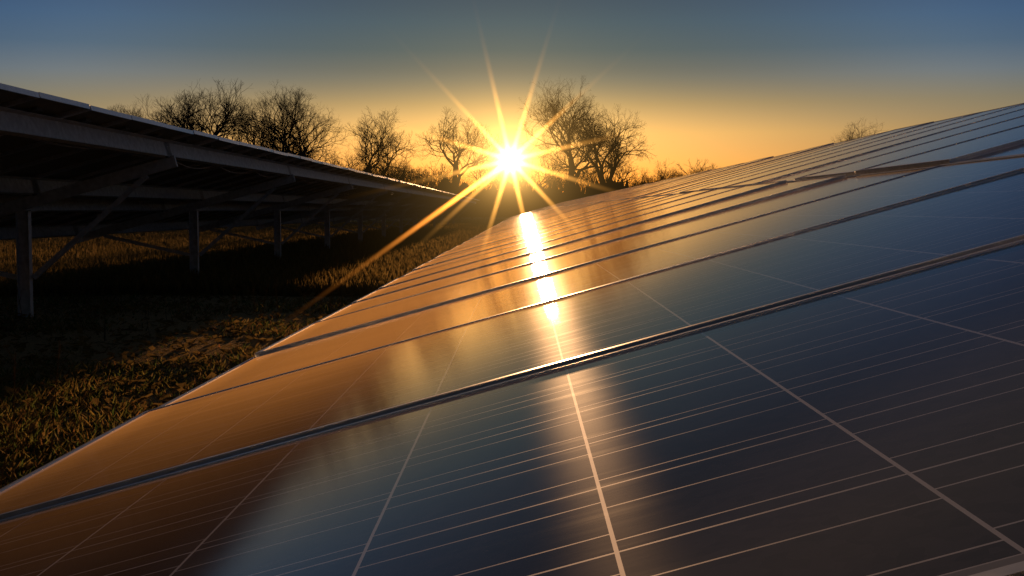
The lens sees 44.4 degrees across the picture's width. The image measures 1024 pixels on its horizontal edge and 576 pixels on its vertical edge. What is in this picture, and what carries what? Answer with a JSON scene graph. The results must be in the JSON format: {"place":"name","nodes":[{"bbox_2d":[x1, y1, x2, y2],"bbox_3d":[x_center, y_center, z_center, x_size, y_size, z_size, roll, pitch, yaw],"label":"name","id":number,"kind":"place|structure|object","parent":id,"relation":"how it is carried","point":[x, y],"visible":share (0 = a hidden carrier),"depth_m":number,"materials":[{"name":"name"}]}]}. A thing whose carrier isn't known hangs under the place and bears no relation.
{"place":"outdoors","nodes":[
{"label":"outdoors","id":0,"kind":"place"},
{"bbox_2d":[0,217,509,488],"bbox_3d":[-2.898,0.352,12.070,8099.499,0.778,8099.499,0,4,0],"label":"ground","id":1,"kind":"structure","parent":0,"point":[32,340],"depth_m":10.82,"materials":[{"name":"green plant"}]},
{"bbox_2d":[0,83,479,316],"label":"solar array","id":2,"kind":"object","parent":1,"relation":"on","point":[80,171],"visible":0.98,"depth_m":16.29,"materials":[{"name":"grey glass"}]},
{"bbox_2d":[108,76,882,218],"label":"trees","id":3,"kind":"object","parent":1,"relation":"on","point":[505,199],"visible":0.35,"depth_m":180.85,"materials":[{"name":"brown plant"}]},
{"bbox_2d":[0,103,1023,575],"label":"solar array","id":4,"kind":"object","parent":1,"relation":"on","point":[806,363],"visible":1,"depth_m":1.23,"materials":[{"name":"blue glass"}]},
{"bbox_2d":[0,0,1023,192],"label":"sky","id":5,"kind":"structure","parent":0,"point":[723,83],"materials":[{"name":"orange"}]}
]}

